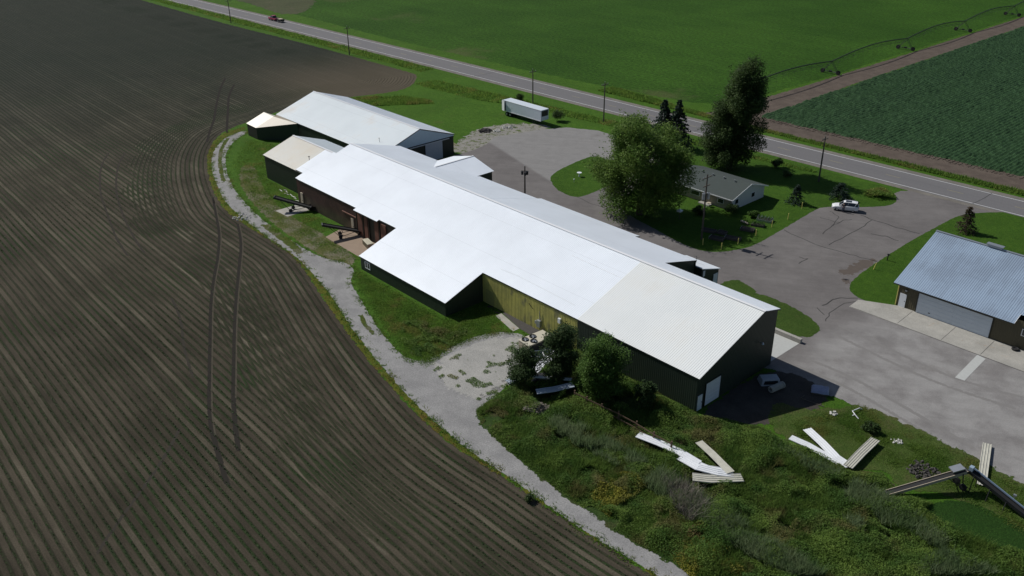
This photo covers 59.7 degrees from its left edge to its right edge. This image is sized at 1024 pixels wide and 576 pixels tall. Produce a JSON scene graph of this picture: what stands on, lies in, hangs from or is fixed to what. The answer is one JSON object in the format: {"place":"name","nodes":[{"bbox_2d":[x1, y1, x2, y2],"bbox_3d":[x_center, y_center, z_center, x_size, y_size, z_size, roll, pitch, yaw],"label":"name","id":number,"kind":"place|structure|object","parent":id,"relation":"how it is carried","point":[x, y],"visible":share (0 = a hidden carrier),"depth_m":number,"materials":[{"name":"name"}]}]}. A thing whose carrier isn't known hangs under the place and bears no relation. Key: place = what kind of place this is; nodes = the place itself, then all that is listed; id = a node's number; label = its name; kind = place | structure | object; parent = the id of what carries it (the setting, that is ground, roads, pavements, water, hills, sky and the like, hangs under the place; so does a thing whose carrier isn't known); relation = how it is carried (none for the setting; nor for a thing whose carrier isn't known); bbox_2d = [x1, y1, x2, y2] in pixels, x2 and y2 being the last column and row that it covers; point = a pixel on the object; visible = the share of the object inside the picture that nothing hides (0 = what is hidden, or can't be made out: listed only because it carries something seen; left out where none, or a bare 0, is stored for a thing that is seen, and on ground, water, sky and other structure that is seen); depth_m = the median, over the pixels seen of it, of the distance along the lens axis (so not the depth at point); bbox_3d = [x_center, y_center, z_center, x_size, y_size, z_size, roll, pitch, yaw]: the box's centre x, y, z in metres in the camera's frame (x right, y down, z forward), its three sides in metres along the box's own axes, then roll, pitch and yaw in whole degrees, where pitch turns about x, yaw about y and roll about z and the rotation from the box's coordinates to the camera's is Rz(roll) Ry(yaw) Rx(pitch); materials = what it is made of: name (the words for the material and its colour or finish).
{"place":"outdoors","nodes":[
{"label":"outdoors","id":0,"kind":"place"},
{"bbox_2d":[237,0,315,13],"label":"fallow field","id":1,"kind":"structure","parent":0,"point":[288,6],"depth_m":362.34,"materials":[{"name":"plant"}]},
{"bbox_2d":[240,165,354,264],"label":"worn lawn","id":2,"kind":"structure","parent":0,"point":[319,251],"depth_m":156.97,"materials":[{"name":"green plant"}]},
{"bbox_2d":[0,0,649,575],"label":"ploughed field","id":3,"kind":"structure","parent":0,"point":[86,86],"depth_m":117.22,"materials":[{"name":"soil"}]},
{"bbox_2d":[99,152,128,255],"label":"faint wheel track","id":4,"kind":"structure","parent":3,"relation":"on","point":[112,228],"depth_m":166.31,"materials":[{"name":"brown soil"}]},
{"bbox_2d":[115,153,145,252],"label":"faint wheel track","id":5,"kind":"structure","parent":3,"relation":"on","point":[128,227],"depth_m":166.01,"materials":[{"name":"brown soil"}]},
{"bbox_2d":[94,428,180,554],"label":"faint wheel track","id":6,"kind":"structure","parent":3,"relation":"on","point":[138,493],"depth_m":93.66,"materials":[{"name":"brown soil"}]},
{"bbox_2d":[170,298,193,377],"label":"faint wheel track","id":7,"kind":"structure","parent":3,"relation":"on","point":[183,343],"depth_m":122.18,"materials":[{"name":"brown soil"}]},
{"bbox_2d":[211,197,221,435],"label":"wheel track ridge","id":8,"kind":"structure","parent":3,"relation":"on","point":[212,327],"depth_m":124.06,"materials":[{"name":"soil"}]},
{"bbox_2d":[207,197,230,485],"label":"wheel track","id":9,"kind":"structure","parent":3,"relation":"on","point":[219,457],"depth_m":114.94,"materials":[{"name":"brown soil"}]},
{"bbox_2d":[231,224,241,450],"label":"wheel track","id":10,"kind":"structure","parent":3,"relation":"on","point":[235,428],"depth_m":118.76,"materials":[{"name":"brown soil"}]},
{"bbox_2d":[235,225,243,397],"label":"wheel track ridge","id":11,"kind":"structure","parent":10,"relation":"on","point":[237,317],"depth_m":127.07,"materials":[{"name":"soil"}]},
{"bbox_2d":[0,172,636,575],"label":"crop seedlings","id":12,"kind":"object","parent":3,"relation":"on","point":[216,436],"visible":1,"depth_m":100.17,"materials":[{"name":"green plant"}]},
{"bbox_2d":[276,91,454,159],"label":"storage barn","id":13,"kind":"structure","parent":0,"point":[343,121],"depth_m":191.86,"materials":[{"name":"white metal"}]},
{"bbox_2d":[425,141,442,159],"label":"sliding door","id":14,"kind":"structure","parent":13,"relation":"in","point":[434,150],"depth_m":187.60,"materials":[{"name":"grey paint"}]},
{"bbox_2d":[211,131,687,575],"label":"gravel track","id":15,"kind":"structure","parent":0,"point":[426,387],"depth_m":109.66,"materials":[{"name":"gravel"}]},
{"bbox_2d":[218,138,229,182],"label":"grass strip","id":16,"kind":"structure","parent":15,"relation":"on","point":[220,159],"depth_m":190.34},
{"bbox_2d":[260,224,303,253],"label":"grass strip","id":17,"kind":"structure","parent":15,"relation":"on","point":[295,248],"depth_m":152.37,"materials":[{"name":"plant"}]},
{"bbox_2d":[431,336,522,399],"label":"gravel patch","id":18,"kind":"object","parent":15,"relation":"on","point":[471,360],"visible":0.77,"depth_m":115.49,"materials":[{"name":"gravel"}]},
{"bbox_2d":[433,342,518,404],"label":"gravel weeds","id":19,"kind":"object","parent":18,"relation":"on","point":[476,379],"visible":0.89,"depth_m":113.32,"materials":[{"name":"green plant"}]},
{"bbox_2d":[502,342,551,387],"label":"broadleaf tree","id":20,"kind":"object","parent":18,"relation":"on","point":[524,371],"visible":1,"depth_m":109.35,"materials":[{"name":"green plant"}]},
{"bbox_2d":[518,330,548,352],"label":"cooling unit","id":21,"kind":"object","parent":18,"relation":"on","point":[534,341],"visible":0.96,"depth_m":118.06,"materials":[{"name":"white metal"}]},
{"bbox_2d":[550,156,606,196],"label":"island lawn","id":22,"kind":"structure","parent":0,"point":[563,181],"depth_m":176.99,"materials":[{"name":"plant"}]},
{"bbox_2d":[143,0,1023,573],"bbox_3d":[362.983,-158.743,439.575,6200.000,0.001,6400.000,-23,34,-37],"label":"ground","id":23,"kind":"structure","parent":0,"point":[459,116],"depth_m":217.25,"materials":[{"name":"green plant"}]},
{"bbox_2d":[246,112,298,140],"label":"link shed","id":24,"kind":"structure","parent":23,"relation":"on","point":[264,126],"depth_m":201.35,"materials":[{"name":"beige metal"}]},
{"bbox_2d":[276,205,307,216],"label":"conveyor slab","id":25,"kind":"structure","parent":23,"relation":"on","point":[285,212],"depth_m":164.03,"materials":[{"name":"concrete"}]},
{"bbox_2d":[273,195,315,211],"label":"belt conveyor","id":26,"kind":"object","parent":25,"relation":"on","point":[300,204],"visible":1,"depth_m":163.14,"materials":[{"name":"metal"}]},
{"bbox_2d":[232,139,360,259],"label":"lawn grass","id":27,"kind":"structure","parent":23,"relation":"on","point":[271,183],"depth_m":171.93,"materials":[{"name":"plant"}]},
{"bbox_2d":[263,135,343,192],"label":"storage barn","id":28,"kind":"structure","parent":23,"relation":"on","point":[286,159],"depth_m":175.12,"materials":[{"name":"beige metal"}]},
{"bbox_2d":[326,230,374,256],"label":"conveyor slab","id":29,"kind":"structure","parent":23,"relation":"on","point":[352,242],"depth_m":151.36,"materials":[{"name":"beige concrete"}]},
{"bbox_2d":[321,223,360,238],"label":"belt conveyor","id":30,"kind":"object","parent":29,"relation":"on","point":[341,228],"visible":0.99,"depth_m":152.38,"materials":[{"name":"metal"}]},
{"bbox_2d":[352,271,513,366],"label":"lawn grass","id":31,"kind":"structure","parent":23,"relation":"on","point":[409,311],"depth_m":126.43,"materials":[{"name":"plant"}]},
{"bbox_2d":[400,318,470,356],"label":"weed patch","id":32,"kind":"object","parent":23,"relation":"on","point":[430,331],"visible":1,"depth_m":121.88,"materials":[{"name":"green plant"}]},
{"bbox_2d":[207,127,712,575],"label":"grass verge","id":33,"kind":"object","parent":23,"relation":"on","point":[417,410],"depth_m":121.63,"materials":[{"name":"plant"}]},
{"bbox_2d":[152,0,817,172],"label":"roadside grass","id":34,"kind":"structure","parent":23,"relation":"on","point":[394,100],"depth_m":240.41,"materials":[{"name":"plant"}]},
{"bbox_2d":[454,123,550,152],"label":"weedy gravel","id":35,"kind":"structure","parent":23,"relation":"on","point":[476,139],"depth_m":204.45,"materials":[{"name":"gravel"}]},
{"bbox_2d":[503,312,539,333],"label":"gravel strip","id":36,"kind":"object","parent":23,"relation":"on","point":[525,327],"visible":0.67,"depth_m":125.00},
{"bbox_2d":[502,98,548,122],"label":"semi trailer","id":37,"kind":"object","parent":23,"relation":"on","point":[512,106],"visible":1,"depth_m":212.79,"materials":[{"name":"grey metal"}]},
{"bbox_2d":[295,143,780,411],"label":"storage barn","id":38,"kind":"structure","parent":23,"relation":"on","point":[447,242],"depth_m":128.86,"materials":[{"name":"white metal"}]},
{"bbox_2d":[703,374,721,406],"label":"garage door","id":39,"kind":"structure","parent":38,"relation":"in","point":[712,388],"depth_m":107.02,"materials":[{"name":"white paint"}]},
{"bbox_2d":[164,0,1023,211],"bbox_3d":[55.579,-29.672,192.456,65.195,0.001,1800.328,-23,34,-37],"label":"road shoulder","id":40,"kind":"object","parent":23,"relation":"on","point":[902,187],"visible":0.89,"depth_m":216.41},
{"bbox_2d":[171,0,1023,216],"bbox_3d":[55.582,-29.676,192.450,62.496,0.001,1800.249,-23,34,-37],"label":"highway","id":41,"kind":"structure","parent":23,"relation":"on","point":[943,188],"depth_m":219.97,"materials":[{"name":"asphalt"}]},
{"bbox_2d":[170,0,1021,215],"bbox_3d":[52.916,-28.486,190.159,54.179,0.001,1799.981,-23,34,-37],"label":"road edge line","id":42,"kind":"object","parent":41,"relation":"on","point":[656,122],"visible":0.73,"depth_m":205.07,"materials":[{"name":"white paint"}]},
{"bbox_2d":[200,1,1023,201],"bbox_3d":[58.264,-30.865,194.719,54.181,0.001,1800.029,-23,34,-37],"label":"road edge line","id":43,"kind":"object","parent":41,"relation":"on","point":[656,111],"visible":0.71,"depth_m":222.41,"materials":[{"name":"white paint"}]},
{"bbox_2d":[444,127,1023,483],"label":"asphalt yard","id":44,"kind":"structure","parent":23,"relation":"on","point":[770,266],"depth_m":133.18,"materials":[{"name":"asphalt"}]},
{"bbox_2d":[434,155,492,180],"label":"loading porch","id":45,"kind":"object","parent":44,"relation":"on","point":[472,165],"visible":0.3,"depth_m":164.07,"materials":[{"name":"white metal"}]},
{"bbox_2d":[685,255,720,282],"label":"entry shed","id":46,"kind":"structure","parent":44,"relation":"on","point":[705,270],"depth_m":131.04,"materials":[{"name":"white metal"}]},
{"bbox_2d":[832,200,858,212],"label":"parked car","id":47,"kind":"object","parent":44,"relation":"on","point":[852,206],"visible":1,"depth_m":160.78,"materials":[{"name":"white paint"}]},
{"bbox_2d":[838,258,876,274],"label":"mud stain","id":48,"kind":"object","parent":44,"relation":"on","point":[858,266],"visible":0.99,"depth_m":140.91,"materials":[{"name":"soil"}]},
{"bbox_2d":[797,365,949,445],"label":"tyre mark","id":49,"kind":"object","parent":44,"relation":"on","point":[867,398],"visible":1,"depth_m":108.23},
{"bbox_2d":[806,358,973,447],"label":"tyre mark","id":50,"kind":"object","parent":44,"relation":"on","point":[900,404],"visible":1,"depth_m":107.42,"materials":[{"name":"asphalt"}]},
{"bbox_2d":[833,332,1015,408],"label":"tyre mark","id":51,"kind":"object","parent":44,"relation":"on","point":[925,377],"visible":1,"depth_m":112.67,"materials":[{"name":"asphalt"}]},
{"bbox_2d":[839,325,1023,398],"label":"tyre mark","id":52,"kind":"object","parent":44,"relation":"on","point":[924,365],"visible":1,"depth_m":114.33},
{"bbox_2d":[894,230,1023,349],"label":"garage building","id":53,"kind":"structure","parent":44,"relation":"on","point":[973,286],"depth_m":124.26,"materials":[{"name":"metal"}]},
{"bbox_2d":[914,292,993,337],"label":"garage door","id":54,"kind":"structure","parent":53,"relation":"in","point":[958,316],"depth_m":123.30,"materials":[{"name":"white metal"}]},
{"bbox_2d":[955,355,984,380],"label":"concrete walk","id":55,"kind":"structure","parent":44,"relation":"on","point":[970,367],"depth_m":114.02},
{"bbox_2d":[771,334,798,360],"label":"loading slab","id":56,"kind":"structure","parent":23,"relation":"on","point":[781,345],"depth_m":119.52,"materials":[{"name":"concrete"}]},
{"bbox_2d":[775,327,802,342],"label":"dock wall","id":57,"kind":"structure","parent":23,"relation":"on","point":[790,336],"depth_m":121.03,"materials":[{"name":"concrete"}]},
{"bbox_2d":[707,17,1023,189],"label":"dirt headland","id":58,"kind":"structure","parent":23,"relation":"on","point":[977,173],"depth_m":222.20,"materials":[{"name":"soil"}]},
{"bbox_2d":[760,117,1023,178],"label":"soil ridges","id":59,"kind":"object","parent":58,"relation":"on","point":[1021,177],"visible":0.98,"depth_m":193.26,"materials":[{"name":"soil"}]},
{"bbox_2d":[762,26,1023,175],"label":"potato crop","id":60,"kind":"object","parent":58,"relation":"on","point":[964,104],"visible":1,"depth_m":218.88,"materials":[{"name":"plant"}]},
{"bbox_2d":[767,402,1023,534],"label":"rough grass corner","id":61,"kind":"object","parent":23,"relation":"on","point":[782,412],"visible":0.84,"depth_m":99.61,"materials":[{"name":"plant"}]},
{"bbox_2d":[803,428,848,467],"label":"roof sheet","id":62,"kind":"object","parent":61,"relation":"on","point":[824,445],"visible":1,"depth_m":98.93,"materials":[{"name":"metal"}]},
{"bbox_2d":[789,435,840,464],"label":"roof sheet","id":63,"kind":"object","parent":62,"relation":"on","point":[803,442],"visible":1,"depth_m":98.83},
{"bbox_2d":[844,437,879,467],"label":"roof sheet","id":64,"kind":"object","parent":61,"relation":"on","point":[862,451],"visible":1,"depth_m":97.92,"materials":[{"name":"metal"}]},
{"bbox_2d":[906,460,940,478],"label":"rubble heap","id":65,"kind":"object","parent":61,"relation":"on","point":[926,472],"visible":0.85,"depth_m":95.72,"materials":[{"name":"stone"}]},
{"bbox_2d":[884,464,969,494],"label":"belt conveyor","id":66,"kind":"object","parent":61,"relation":"on","point":[956,472],"visible":0.97,"depth_m":92.40,"materials":[{"name":"metal"}]},
{"bbox_2d":[923,500,1023,554],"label":"mown patch","id":67,"kind":"object","parent":61,"relation":"on","point":[975,518],"visible":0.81,"depth_m":88.81,"materials":[{"name":"green plant"}]},
{"bbox_2d":[977,442,991,485],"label":"roof sheet","id":68,"kind":"object","parent":61,"relation":"on","point":[985,459],"visible":0.81,"depth_m":96.99,"materials":[{"name":"metal"}]},
{"bbox_2d":[968,465,1023,516],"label":"belt conveyor","id":69,"kind":"object","parent":61,"relation":"on","point":[998,491],"visible":1,"depth_m":90.98,"materials":[{"name":"grey metal"}]},
{"bbox_2d":[849,300,1023,370],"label":"concrete apron","id":70,"kind":"object","parent":23,"relation":"on","point":[998,351],"visible":1,"depth_m":122.20,"materials":[{"name":"concrete"}]},
{"bbox_2d":[236,0,1023,103],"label":"green crop field","id":71,"kind":"structure","parent":0,"point":[691,51],"depth_m":306.85,"materials":[{"name":"plant"}]},
{"bbox_2d":[764,1,1023,82],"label":"irrigation pivot","id":72,"kind":"object","parent":71,"relation":"on","point":[837,72],"visible":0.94,"depth_m":276.84,"materials":[{"name":"grey metal"}]},
{"bbox_2d":[542,410,830,575],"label":"tall grass","id":73,"kind":"structure","parent":0,"point":[563,431],"depth_m":89.33,"materials":[{"name":"plant"}]},
{"bbox_2d":[672,165,768,208],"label":"house","id":74,"kind":"structure","parent":0,"point":[724,189],"depth_m":165.16,"materials":[{"name":"grey"}]},
{"bbox_2d":[476,349,1023,575],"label":"weedy ground","id":75,"kind":"structure","parent":0,"point":[629,400],"depth_m":94.41,"materials":[{"name":"plant"}]},
{"bbox_2d":[543,366,565,384],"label":"shrub","id":76,"kind":"object","parent":75,"relation":"on","point":[558,378],"visible":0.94,"depth_m":109.85,"materials":[{"name":"green plant"}]},
{"bbox_2d":[536,382,574,393],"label":"roof sheet","id":77,"kind":"object","parent":75,"relation":"on","point":[553,388],"visible":1,"depth_m":108.78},
{"bbox_2d":[539,321,580,381],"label":"broadleaf tree","id":78,"kind":"object","parent":75,"relation":"on","point":[558,341],"visible":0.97,"depth_m":109.52,"materials":[{"name":"green plant"}]},
{"bbox_2d":[575,331,633,401],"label":"broadleaf tree","id":79,"kind":"object","parent":75,"relation":"on","point":[600,365],"visible":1,"depth_m":105.21,"materials":[{"name":"green plant"}]},
{"bbox_2d":[574,390,672,447],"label":"rail fence","id":80,"kind":"object","parent":75,"relation":"on","point":[619,415],"visible":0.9,"depth_m":103.23,"materials":[{"name":"brown wood"}]},
{"bbox_2d":[632,379,657,408],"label":"shrub","id":81,"kind":"object","parent":75,"relation":"on","point":[647,390],"visible":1,"depth_m":104.64,"materials":[{"name":"green plant"}]},
{"bbox_2d":[587,469,765,575],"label":"goldenrod","id":82,"kind":"object","parent":75,"relation":"on","point":[616,499],"visible":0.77,"depth_m":87.39,"materials":[{"name":"green plant"}]},
{"bbox_2d":[655,469,713,520],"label":"dead stalks","id":83,"kind":"object","parent":75,"relation":"on","point":[683,486],"visible":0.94,"depth_m":90.77,"materials":[{"name":"plant"}]},
{"bbox_2d":[687,461,727,473],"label":"roof sheet","id":84,"kind":"object","parent":75,"relation":"on","point":[700,463],"visible":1,"depth_m":95.65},
{"bbox_2d":[635,432,701,463],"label":"roof sheet","id":85,"kind":"object","parent":84,"relation":"on","point":[654,441],"visible":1,"depth_m":98.78,"materials":[{"name":"metal"}]},
{"bbox_2d":[677,455,732,476],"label":"roof sheet","id":86,"kind":"object","parent":84,"relation":"on","point":[699,467],"visible":1,"depth_m":95.17,"materials":[{"name":"metal"}]},
{"bbox_2d":[696,440,733,472],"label":"roof sheet","id":87,"kind":"object","parent":86,"relation":"on","point":[715,457],"visible":1,"depth_m":96.88,"materials":[{"name":"metal"}]},
{"bbox_2d":[692,473,743,482],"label":"roof sheet","id":88,"kind":"object","parent":75,"relation":"on","point":[709,478],"visible":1,"depth_m":93.86,"materials":[{"name":"metal"}]},
{"bbox_2d":[476,348,1023,575],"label":"wild grass","id":89,"kind":"structure","parent":75,"relation":"on","point":[596,462],"depth_m":94.24,"materials":[{"name":"plant"}]},
{"bbox_2d":[773,441,1004,575],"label":"tall grass","id":90,"kind":"structure","parent":75,"relation":"on","point":[855,486],"depth_m":87.79,"materials":[{"name":"plant"}]},
{"bbox_2d":[622,130,896,251],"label":"house lawn","id":91,"kind":"structure","parent":0,"point":[685,228],"depth_m":164.00,"materials":[{"name":"plant"}]},
{"bbox_2d":[582,109,704,223],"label":"broadleaf tree","id":92,"kind":"object","parent":91,"relation":"on","point":[636,149],"visible":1,"depth_m":154.29,"materials":[{"name":"green plant"}]},
{"bbox_2d":[651,99,672,132],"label":"spruce tree","id":93,"kind":"object","parent":91,"relation":"on","point":[665,109],"visible":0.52,"depth_m":192.49,"materials":[{"name":"green plant"}]},
{"bbox_2d":[665,100,695,150],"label":"spruce tree","id":94,"kind":"object","parent":91,"relation":"on","point":[675,117],"visible":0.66,"depth_m":191.31,"materials":[{"name":"green plant"}]},
{"bbox_2d":[701,173,711,239],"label":"utility pole","id":95,"kind":"object","parent":91,"relation":"on","point":[704,193],"visible":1,"depth_m":147.24,"materials":[{"name":"brown wood"}]},
{"bbox_2d":[696,48,771,170],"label":"broadleaf tree","id":96,"kind":"object","parent":91,"relation":"on","point":[730,140],"visible":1,"depth_m":176.08,"materials":[{"name":"green plant"}]},
{"bbox_2d":[784,184,806,206],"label":"spruce tree","id":97,"kind":"object","parent":91,"relation":"on","point":[797,192],"visible":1,"depth_m":164.27,"materials":[{"name":"green plant"}]},
{"bbox_2d":[829,182,854,201],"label":"spruce tree","id":98,"kind":"object","parent":91,"relation":"on","point":[838,188],"visible":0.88,"depth_m":165.93,"materials":[{"name":"green plant"}]},
{"bbox_2d":[863,186,895,196],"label":"shrub","id":99,"kind":"object","parent":91,"relation":"on","point":[879,191],"visible":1,"depth_m":167.62,"materials":[{"name":"green plant"}]},
{"bbox_2d":[704,371,827,424],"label":"bare dirt","id":100,"kind":"structure","parent":0,"point":[752,401],"depth_m":108.14,"materials":[{"name":"soil"}]},
{"bbox_2d":[757,374,779,385],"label":"truck topper","id":101,"kind":"object","parent":100,"relation":"on","point":[768,379],"visible":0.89,"depth_m":110.93,"materials":[{"name":"white plastic"}]},
{"bbox_2d":[811,384,828,396],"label":"tarp crate","id":102,"kind":"object","parent":100,"relation":"on","point":[820,390],"visible":1,"depth_m":109.01,"materials":[{"name":"blue wood"}]},
{"bbox_2d":[720,280,820,336],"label":"grass island","id":103,"kind":"structure","parent":0,"point":[793,320],"depth_m":126.85,"materials":[{"name":"plant"}]},
{"bbox_2d":[598,85,1023,195],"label":"roadside grass","id":104,"kind":"structure","parent":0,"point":[650,99],"depth_m":192.20,"materials":[{"name":"plant"}]},
{"bbox_2d":[850,212,1023,304],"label":"lawn","id":105,"kind":"structure","parent":0,"point":[878,285],"depth_m":147.15,"materials":[{"name":"plant"}]},
{"bbox_2d":[953,206,978,235],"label":"spruce tree","id":106,"kind":"object","parent":105,"relation":"on","point":[968,216],"visible":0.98,"depth_m":151.43,"materials":[{"name":"green plant"}]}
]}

